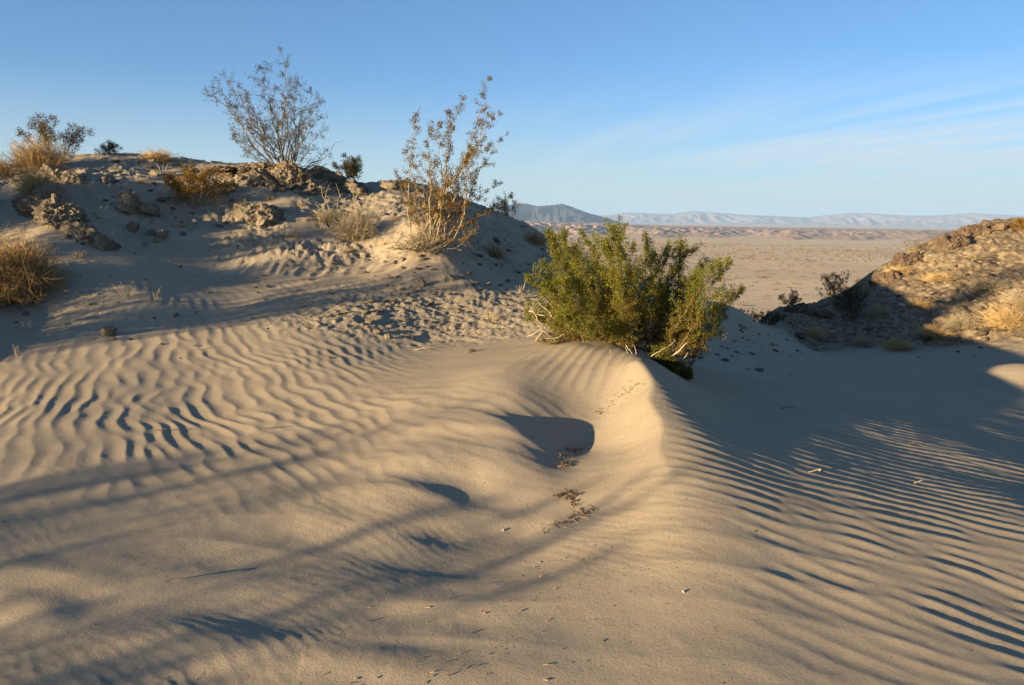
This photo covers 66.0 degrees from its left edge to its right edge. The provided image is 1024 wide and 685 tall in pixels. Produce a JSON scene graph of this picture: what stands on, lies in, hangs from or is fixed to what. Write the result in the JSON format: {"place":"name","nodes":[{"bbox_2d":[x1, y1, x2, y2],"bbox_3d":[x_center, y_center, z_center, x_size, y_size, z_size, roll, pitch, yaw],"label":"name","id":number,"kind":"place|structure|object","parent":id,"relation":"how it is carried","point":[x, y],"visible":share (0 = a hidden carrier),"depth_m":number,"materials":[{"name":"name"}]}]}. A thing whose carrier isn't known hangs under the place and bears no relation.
{"place":"outdoors","nodes":[
{"label":"outdoors","id":0,"kind":"place"},
{"bbox_2d":[0,152,1023,684],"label":"sand ground","id":1,"kind":"structure","parent":0,"point":[426,472],"depth_m":4.63,"materials":[{"name":"beige sand"}]},
{"bbox_2d":[0,153,18,179],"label":"dry bush","id":2,"kind":"object","parent":1,"relation":"on","point":[3,173],"visible":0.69,"depth_m":12.33,"materials":[{"name":"beige plant"}]},
{"bbox_2d":[13,344,18,356],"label":"dry twig","id":3,"kind":"object","parent":1,"relation":"on","point":[17,353],"visible":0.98,"depth_m":7.25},
{"bbox_2d":[21,320,31,331],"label":"dry twig","id":4,"kind":"object","parent":1,"relation":"on","point":[27,326],"visible":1,"depth_m":7.97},
{"bbox_2d":[11,195,44,216],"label":"boulder","id":5,"kind":"object","parent":1,"relation":"on","point":[22,205],"visible":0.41,"depth_m":10.40,"materials":[{"name":"beige stone"}]},
{"bbox_2d":[17,295,39,308],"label":"dry twig","id":6,"kind":"object","parent":1,"relation":"on","point":[27,304],"visible":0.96,"depth_m":8.57,"materials":[{"name":"brown plant"}]},
{"bbox_2d":[1,164,68,196],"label":"dry bush","id":7,"kind":"object","parent":1,"relation":"on","point":[30,184],"visible":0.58,"depth_m":11.14,"materials":[{"name":"beige plant"}]},
{"bbox_2d":[0,131,74,172],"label":"dry bush","id":8,"kind":"object","parent":1,"relation":"on","point":[33,157],"visible":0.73,"depth_m":12.44,"materials":[{"name":"beige plant"}]},
{"bbox_2d":[0,221,87,305],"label":"dry bush","id":9,"kind":"object","parent":1,"relation":"on","point":[22,274],"visible":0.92,"depth_m":8.71,"materials":[{"name":"brown plant"}]},
{"bbox_2d":[32,183,62,198],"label":"boulder","id":10,"kind":"object","parent":1,"relation":"on","point":[45,190],"visible":0.62,"depth_m":10.87,"materials":[{"name":"beige stone"}]},
{"bbox_2d":[15,112,94,154],"bbox_3d":[-7.798,-3.496,13.530,1.125,0.893,1.165,1,9,0],"label":"shrub","id":11,"kind":"object","parent":1,"relation":"on","point":[42,125],"visible":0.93,"depth_m":13.46,"materials":[{"name":"green plant"}]},
{"bbox_2d":[31,193,89,229],"bbox_3d":[-5.877,-1.673,10.359,0.543,0.575,0.689,6,10,30],"label":"boulder","id":12,"kind":"object","parent":1,"relation":"on","point":[54,211],"visible":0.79,"depth_m":10.18,"materials":[{"name":"beige stone"}]},
{"bbox_2d":[35,163,86,183],"bbox_3d":[-6.784,-2.466,11.926,0.803,0.458,0.468,1,9,0],"label":"rock outcrop","id":13,"kind":"object","parent":1,"relation":"on","point":[71,177],"visible":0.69,"depth_m":11.76,"materials":[{"name":"beige stone"}]},
{"bbox_2d":[60,184,74,199],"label":"dry twig","id":14,"kind":"object","parent":1,"relation":"on","point":[66,198],"visible":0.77,"depth_m":11.06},
{"bbox_2d":[69,247,89,260],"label":"straw tuft","id":15,"kind":"object","parent":1,"relation":"on","point":[78,255],"visible":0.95,"depth_m":9.64,"materials":[{"name":"beige plant"}]},
{"bbox_2d":[59,220,120,251],"bbox_3d":[-5.486,-1.342,10.181,0.851,0.471,0.511,1,9,0],"label":"rock outcrop","id":16,"kind":"object","parent":1,"relation":"on","point":[92,235],"visible":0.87,"depth_m":10.08,"materials":[{"name":"beige stone"}]},
{"bbox_2d":[90,206,106,218],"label":"dry twig","id":17,"kind":"object","parent":1,"relation":"on","point":[98,214],"visible":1,"depth_m":10.82,"materials":[{"name":"plant"}]},
{"bbox_2d":[100,175,114,183],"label":"boulder","id":18,"kind":"object","parent":1,"relation":"on","point":[107,179],"visible":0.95,"depth_m":11.94,"materials":[{"name":"beige stone"}]},
{"bbox_2d":[94,139,123,154],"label":"shrub","id":19,"kind":"object","parent":1,"relation":"on","point":[107,147],"visible":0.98,"depth_m":14.02,"materials":[{"name":"green plant"}]},
{"bbox_2d":[100,326,117,336],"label":"boulder","id":20,"kind":"object","parent":1,"relation":"on","point":[106,331],"visible":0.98,"depth_m":7.86,"materials":[{"name":"beige stone"}]},
{"bbox_2d":[111,282,135,297],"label":"dry twig","id":21,"kind":"object","parent":1,"relation":"on","point":[124,290],"visible":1,"depth_m":8.84,"materials":[{"name":"beige plant"}]},
{"bbox_2d":[115,190,138,214],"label":"boulder","id":22,"kind":"object","parent":1,"relation":"on","point":[127,203],"visible":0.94,"depth_m":11.24,"materials":[{"name":"beige stone"}]},
{"bbox_2d":[126,221,139,232],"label":"boulder","id":23,"kind":"object","parent":1,"relation":"on","point":[132,226],"visible":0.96,"depth_m":10.87,"materials":[{"name":"beige stone"}]},
{"bbox_2d":[142,165,153,168],"bbox_3d":[-6.123,-2.946,13.253,0.184,0.085,0.112,-3,14,4],"label":"stone fragment","id":24,"kind":"object","parent":1,"relation":"on","point":[148,166],"visible":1,"depth_m":13.22,"materials":[{"name":"beige stone"}]},
{"bbox_2d":[137,201,160,215],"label":"boulder","id":25,"kind":"object","parent":1,"relation":"on","point":[147,208],"visible":0.68,"depth_m":11.40,"materials":[{"name":"beige stone"}]},
{"bbox_2d":[147,229,155,235],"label":"boulder","id":26,"kind":"object","parent":1,"relation":"on","point":[151,232],"visible":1,"depth_m":10.87,"materials":[{"name":"beige stone"}]},
{"bbox_2d":[149,169,158,175],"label":"boulder","id":27,"kind":"object","parent":1,"relation":"on","point":[154,172],"visible":0.94,"depth_m":12.81,"materials":[{"name":"beige stone"}]},
{"bbox_2d":[152,286,161,301],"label":"dry twig","id":28,"kind":"object","parent":1,"relation":"on","point":[155,299],"visible":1,"depth_m":8.89,"materials":[{"name":"beige plant"}]},
{"bbox_2d":[153,237,164,242],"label":"boulder","id":29,"kind":"object","parent":1,"relation":"on","point":[157,239],"visible":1,"depth_m":10.73,"materials":[{"name":"beige stone"}]},
{"bbox_2d":[131,145,187,163],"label":"dry bush","id":30,"kind":"object","parent":1,"relation":"on","point":[161,157],"visible":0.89,"depth_m":13.77,"materials":[{"name":"beige plant"}]},
{"bbox_2d":[155,197,166,202],"bbox_3d":[-5.313,-2.165,11.950,0.187,0.082,0.123,-18,27,-8],"label":"stone fragment","id":31,"kind":"object","parent":1,"relation":"on","point":[161,199],"visible":1,"depth_m":11.91,"materials":[{"name":"beige stone"}]},
{"bbox_2d":[157,228,167,238],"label":"boulder","id":32,"kind":"object","parent":1,"relation":"on","point":[162,233],"visible":0.91,"depth_m":10.85,"materials":[{"name":"beige stone"}]},
{"bbox_2d":[162,161,238,207],"bbox_3d":[-4.812,-2.398,12.089,1.013,0.750,0.955,7,11,34],"label":"shrub","id":33,"kind":"object","parent":1,"relation":"on","point":[190,178],"visible":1,"depth_m":12.01,"materials":[{"name":"brown plant"}]},
{"bbox_2d":[214,162,273,179],"bbox_3d":[-4.542,-2.925,13.546,1.171,0.403,1.012,1,9,0],"label":"rock outcrop","id":34,"kind":"object","parent":1,"relation":"on","point":[244,169],"visible":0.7,"depth_m":13.23,"materials":[{"name":"beige stone"}]},
{"bbox_2d":[231,202,285,227],"bbox_3d":[-3.863,-1.894,11.924,0.915,0.464,0.589,1,9,0],"label":"rock outcrop","id":35,"kind":"object","parent":1,"relation":"on","point":[263,215],"visible":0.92,"depth_m":11.76,"materials":[{"name":"beige stone"}]},
{"bbox_2d":[203,42,343,172],"bbox_3d":[-3.999,-3.843,13.215,2.314,2.157,1.288,-1,9,-9],"label":"creosote bush","id":36,"kind":"object","parent":1,"relation":"on","point":[293,132],"visible":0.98,"depth_m":13.18,"materials":[{"name":"green plant"}]},
{"bbox_2d":[245,160,332,195],"bbox_3d":[-3.706,-2.662,13.081,1.435,0.739,0.915,1,9,0],"label":"rock outcrop","id":37,"kind":"object","parent":1,"relation":"on","point":[310,185],"visible":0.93,"depth_m":12.90,"materials":[{"name":"beige stone"}]},
{"bbox_2d":[281,228,301,237],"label":"dry bush","id":38,"kind":"object","parent":1,"relation":"on","point":[290,235],"visible":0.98,"depth_m":11.50,"materials":[{"name":"beige plant"}]},
{"bbox_2d":[271,161,311,180],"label":"dry bush","id":39,"kind":"object","parent":1,"relation":"on","point":[287,168],"visible":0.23,"depth_m":13.01,"materials":[{"name":"beige plant"}]},
{"bbox_2d":[307,165,329,175],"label":"boulder","id":40,"kind":"object","parent":1,"relation":"on","point":[317,170],"visible":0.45,"depth_m":13.62,"materials":[{"name":"beige stone"}]},
{"bbox_2d":[311,206,349,224],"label":"dry bush","id":41,"kind":"object","parent":1,"relation":"on","point":[325,217],"visible":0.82,"depth_m":12.11,"materials":[{"name":"beige plant"}]},
{"bbox_2d":[313,169,369,194],"bbox_3d":[-3.043,-2.712,13.571,1.298,0.529,0.728,1,9,0],"label":"rock outcrop","id":42,"kind":"object","parent":1,"relation":"on","point":[339,180],"visible":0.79,"depth_m":13.47,"materials":[{"name":"beige stone"}]},
{"bbox_2d":[337,245,356,252],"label":"dry bush","id":43,"kind":"object","parent":1,"relation":"on","point":[343,249],"visible":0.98,"depth_m":11.30,"materials":[{"name":"beige plant"}]},
{"bbox_2d":[331,152,363,180],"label":"shrub","id":44,"kind":"object","parent":1,"relation":"on","point":[352,169],"visible":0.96,"depth_m":14.97,"materials":[{"name":"green plant"}]},
{"bbox_2d":[319,185,376,228],"bbox_3d":[-2.582,-2.055,12.115,1.069,0.801,0.646,1,9,0],"label":"stick bush","id":45,"kind":"object","parent":1,"relation":"on","point":[346,206],"visible":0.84,"depth_m":12.08,"materials":[{"name":"beige plant"}]},
{"bbox_2d":[321,206,386,240],"bbox_3d":[-2.389,-1.812,11.820,1.032,0.539,1.056,1,9,0],"label":"dry bush","id":46,"kind":"object","parent":1,"relation":"on","point":[358,230],"visible":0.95,"depth_m":11.69,"materials":[{"name":"beige plant"}]},
{"bbox_2d":[363,299,373,302],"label":"clod","id":47,"kind":"object","parent":1,"relation":"on","point":[370,301],"visible":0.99,"depth_m":9.20,"materials":[{"name":"beige soil"}]},
{"bbox_2d":[365,318,372,323],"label":"clod","id":48,"kind":"object","parent":1,"relation":"on","point":[369,320],"visible":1,"depth_m":8.48,"materials":[{"name":"beige soil"}]},
{"bbox_2d":[373,329,381,333],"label":"clod","id":49,"kind":"object","parent":1,"relation":"on","point":[378,331],"visible":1,"depth_m":8.20,"materials":[{"name":"beige soil"}]},
{"bbox_2d":[384,333,390,338],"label":"clod","id":50,"kind":"object","parent":1,"relation":"on","point":[387,336],"visible":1,"depth_m":8.07,"materials":[{"name":"beige soil"}]},
{"bbox_2d":[380,180,400,189],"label":"boulder","id":51,"kind":"object","parent":1,"relation":"on","point":[389,185],"visible":0.91,"depth_m":13.71,"materials":[{"name":"beige stone"}]},
{"bbox_2d":[418,279,424,286],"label":"boulder","id":52,"kind":"object","parent":1,"relation":"on","point":[421,283],"visible":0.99,"depth_m":9.91,"materials":[{"name":"beige stone"}]},
{"bbox_2d":[385,76,514,254],"bbox_3d":[-0.841,-2.298,10.514,1.783,2.413,1.447,1,9,0],"label":"creosote bush","id":53,"kind":"object","parent":1,"relation":"on","point":[426,240],"visible":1,"depth_m":10.54,"materials":[{"name":"green plant"}]},
{"bbox_2d":[315,544,593,683],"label":"leaf litter","id":54,"kind":"object","parent":1,"relation":"on","point":[554,588],"visible":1,"depth_m":2.99,"materials":[{"name":"brown plant"}]},
{"bbox_2d":[480,309,508,323],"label":"dry bush","id":55,"kind":"object","parent":1,"relation":"on","point":[494,318],"visible":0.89,"depth_m":8.95,"materials":[{"name":"beige plant"}]},
{"bbox_2d":[484,240,507,259],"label":"dry bush","id":56,"kind":"object","parent":1,"relation":"on","point":[498,253],"visible":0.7,"depth_m":12.14,"materials":[{"name":"brown plant"}]},
{"bbox_2d":[493,195,521,216],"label":"shrub","id":57,"kind":"object","parent":1,"relation":"on","point":[504,207],"visible":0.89,"depth_m":15.99,"materials":[{"name":"green plant"}]},
{"bbox_2d":[3,356,1017,683],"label":"grit","id":58,"kind":"object","parent":1,"relation":"on","point":[579,584],"visible":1,"depth_m":3.38,"materials":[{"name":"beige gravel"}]},
{"bbox_2d":[520,229,550,245],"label":"dry bush","id":59,"kind":"object","parent":1,"relation":"on","point":[533,239],"visible":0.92,"depth_m":13.92,"materials":[{"name":"plant"}]},
{"bbox_2d":[553,488,582,506],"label":"leaf litter","id":60,"kind":"object","parent":1,"relation":"on","point":[575,494],"visible":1,"depth_m":4.39,"materials":[{"name":"brown plant"}]},
{"bbox_2d":[540,505,596,532],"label":"leaf litter","id":61,"kind":"object","parent":1,"relation":"on","point":[572,517],"visible":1,"depth_m":4.12,"materials":[{"name":"brown plant"}]},
{"bbox_2d":[554,444,588,467],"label":"leaf litter","id":62,"kind":"object","parent":1,"relation":"on","point":[575,450],"visible":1,"depth_m":4.98,"materials":[{"name":"brown plant"}]},
{"bbox_2d":[596,380,645,413],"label":"leaf litter","id":63,"kind":"object","parent":1,"relation":"on","point":[621,394],"visible":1,"depth_m":5.87,"materials":[{"name":"brown plant"}]},
{"bbox_2d":[522,212,745,381],"bbox_3d":[1.116,-0.393,7.143,2.067,1.547,1.815,1,9,0],"label":"creosote bush","id":64,"kind":"object","parent":1,"relation":"on","point":[619,326],"visible":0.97,"depth_m":6.99,"materials":[{"name":"green plant"}]},
{"bbox_2d":[739,307,760,320],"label":"shrub","id":65,"kind":"object","parent":1,"relation":"on","point":[756,314],"visible":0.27,"depth_m":18.59,"materials":[{"name":"brown plant"}]},
{"bbox_2d":[753,309,787,325],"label":"shrub","id":66,"kind":"object","parent":1,"relation":"on","point":[774,318],"visible":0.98,"depth_m":18.66,"materials":[{"name":"green plant"}]},
{"bbox_2d":[776,289,801,304],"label":"shrub","id":67,"kind":"object","parent":1,"relation":"on","point":[793,300],"visible":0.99,"depth_m":21.86,"materials":[{"name":"green plant"}]},
{"bbox_2d":[795,332,804,338],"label":"rubble","id":68,"kind":"object","parent":1,"relation":"on","point":[799,335],"visible":1,"depth_m":18.31,"materials":[{"name":"stone"}]},
{"bbox_2d":[780,302,831,318],"bbox_3d":[7.766,-0.795,20.881,1.299,0.540,0.692,1,9,0],"label":"rock outcrop","id":69,"kind":"object","parent":1,"relation":"on","point":[802,307],"visible":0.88,"depth_m":20.67,"materials":[{"name":"brown stone"}]},
{"bbox_2d":[800,325,828,340],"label":"dry bush","id":70,"kind":"object","parent":1,"relation":"on","point":[814,333],"visible":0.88,"depth_m":18.66,"materials":[{"name":"plant"}]},
{"bbox_2d":[814,270,862,302],"bbox_3d":[9.152,-1.512,22.116,1.295,1.048,1.179,8,12,40],"label":"shrub","id":71,"kind":"object","parent":1,"relation":"on","point":[833,285],"visible":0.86,"depth_m":22.19,"materials":[{"name":"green plant"}]},
{"bbox_2d":[830,285,869,321],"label":"shrub","id":72,"kind":"object","parent":1,"relation":"on","point":[850,303],"visible":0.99,"depth_m":20.02,"materials":[{"name":"green plant"}]},
{"bbox_2d":[847,333,875,347],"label":"dry bush","id":73,"kind":"object","parent":1,"relation":"on","point":[864,341],"visible":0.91,"depth_m":17.87,"materials":[{"name":"plant"}]},
{"bbox_2d":[862,304,892,318],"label":"dry bush","id":74,"kind":"object","parent":1,"relation":"on","point":[880,310],"visible":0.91,"depth_m":19.91,"materials":[{"name":"grey plant"}]},
{"bbox_2d":[868,269,902,286],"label":"rock outcrop","id":75,"kind":"object","parent":1,"relation":"on","point":[887,277],"visible":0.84,"depth_m":21.91,"materials":[{"name":"brown stone"}]},
{"bbox_2d":[874,336,924,352],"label":"dry bush","id":76,"kind":"object","parent":1,"relation":"on","point":[895,345],"visible":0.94,"depth_m":17.18,"materials":[{"name":"plant"}]},
{"bbox_2d":[882,264,917,274],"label":"dry bush","id":77,"kind":"object","parent":1,"relation":"on","point":[902,270],"visible":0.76,"depth_m":22.24,"materials":[{"name":"yellow plant"}]},
{"bbox_2d":[889,251,923,268],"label":"rock outcrop","id":78,"kind":"object","parent":1,"relation":"on","point":[900,259],"visible":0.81,"depth_m":22.80,"materials":[{"name":"brown stone"}]},
{"bbox_2d":[892,240,932,252],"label":"shrub","id":79,"kind":"object","parent":1,"relation":"on","point":[915,241],"visible":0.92,"depth_m":23.46,"materials":[{"name":"brown plant"}]},
{"bbox_2d":[903,297,937,309],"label":"dry bush","id":80,"kind":"object","parent":1,"relation":"on","point":[918,306],"visible":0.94,"depth_m":19.97,"materials":[{"name":"beige plant"}]},
{"bbox_2d":[916,279,925,283],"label":"rubble","id":81,"kind":"object","parent":1,"relation":"on","point":[918,281],"visible":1,"depth_m":21.56,"materials":[{"name":"brown stone"}]},
{"bbox_2d":[921,335,931,340],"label":"rubble","id":82,"kind":"object","parent":1,"relation":"on","point":[926,338],"visible":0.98,"depth_m":17.76,"materials":[{"name":"stone"}]},
{"bbox_2d":[928,299,936,302],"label":"rubble","id":83,"kind":"object","parent":1,"relation":"on","point":[932,300],"visible":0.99,"depth_m":20.01,"materials":[{"name":"brown stone"}]},
{"bbox_2d":[912,322,958,340],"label":"dry bush","id":84,"kind":"object","parent":1,"relation":"on","point":[937,332],"visible":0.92,"depth_m":17.84,"materials":[{"name":"plant"}]},
{"bbox_2d":[918,271,961,282],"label":"dry bush","id":85,"kind":"object","parent":1,"relation":"on","point":[937,277],"visible":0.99,"depth_m":21.28,"materials":[{"name":"yellow plant"}]},
{"bbox_2d":[936,234,969,251],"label":"rock outcrop","id":86,"kind":"object","parent":1,"relation":"on","point":[953,242],"visible":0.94,"depth_m":22.86,"materials":[{"name":"brown stone"}]},
{"bbox_2d":[937,310,990,336],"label":"dry bush","id":87,"kind":"object","parent":1,"relation":"on","point":[957,323],"visible":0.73,"depth_m":18.33,"materials":[{"name":"beige plant"}]},
{"bbox_2d":[950,224,986,237],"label":"rock outcrop","id":88,"kind":"object","parent":1,"relation":"on","point":[973,230],"visible":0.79,"depth_m":23.49,"materials":[{"name":"brown stone"}]},
{"bbox_2d":[956,250,999,260],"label":"dry bush","id":89,"kind":"object","parent":1,"relation":"on","point":[976,255],"visible":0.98,"depth_m":22.11,"materials":[{"name":"beige plant"}]},
{"bbox_2d":[975,330,987,335],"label":"rubble","id":90,"kind":"object","parent":1,"relation":"on","point":[982,332],"visible":1,"depth_m":17.77,"materials":[{"name":"brown stone"}]},
{"bbox_2d":[980,272,990,277],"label":"rubble","id":91,"kind":"object","parent":1,"relation":"on","point":[983,274],"visible":0.85,"depth_m":21.29,"materials":[{"name":"brown stone"}]},
{"bbox_2d":[960,274,1012,291],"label":"dry bush","id":92,"kind":"object","parent":1,"relation":"on","point":[990,286],"visible":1,"depth_m":20.70,"materials":[{"name":"beige plant"}]},
{"bbox_2d":[981,222,1007,235],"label":"rock outcrop","id":93,"kind":"object","parent":1,"relation":"on","point":[990,228],"visible":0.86,"depth_m":23.48,"materials":[{"name":"brown stone"}]},
{"bbox_2d":[968,300,1023,331],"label":"dry bush","id":94,"kind":"object","parent":1,"relation":"on","point":[1008,320],"visible":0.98,"depth_m":18.10,"materials":[{"name":"beige plant"}]},
{"bbox_2d":[996,285,1023,304],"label":"dry bush","id":95,"kind":"object","parent":1,"relation":"on","point":[1017,297],"visible":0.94,"depth_m":19.69,"materials":[{"name":"yellow plant"}]},
{"bbox_2d":[1007,216,1023,230],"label":"shrub","id":96,"kind":"object","parent":1,"relation":"on","point":[1020,223],"visible":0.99,"depth_m":23.32,"materials":[{"name":"yellow plant"}]},
{"bbox_2d":[0,0,1023,216],"label":"sky","id":97,"kind":"structure","parent":0,"point":[788,108],"materials":[{"name":"blue"}]},
{"bbox_2d":[494,203,620,223],"bbox_3d":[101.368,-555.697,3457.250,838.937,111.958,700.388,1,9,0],"label":"blue mountain","id":98,"kind":"structure","parent":0,"point":[549,213],"depth_m":3426.05,"materials":[{"name":"blue stone"}]},
{"bbox_2d":[524,221,952,241],"bbox_3d":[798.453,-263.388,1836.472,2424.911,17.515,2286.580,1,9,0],"label":"badlands","id":99,"kind":"structure","parent":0,"point":[848,234],"depth_m":1260.13,"materials":[{"name":"soil"}]},
{"bbox_2d":[555,222,959,321],"bbox_3d":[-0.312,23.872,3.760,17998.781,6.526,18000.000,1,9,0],"label":"desert plain","id":100,"kind":"structure","parent":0,"point":[764,286],"depth_m":464.49,"materials":[{"name":"beige sand"}]},
{"bbox_2d":[562,241,909,261],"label":"distant shrubs","id":101,"kind":"object","parent":100,"relation":"on","point":[748,256],"visible":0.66,"depth_m":569.31,"materials":[{"name":"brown plant"}]},
{"bbox_2d":[602,211,1023,226],"bbox_3d":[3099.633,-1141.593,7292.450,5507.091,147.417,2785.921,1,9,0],"label":"range","id":102,"kind":"structure","parent":0,"point":[870,219],"depth_m":7668.05,"materials":[{"name":"blue stone"}]}
]}

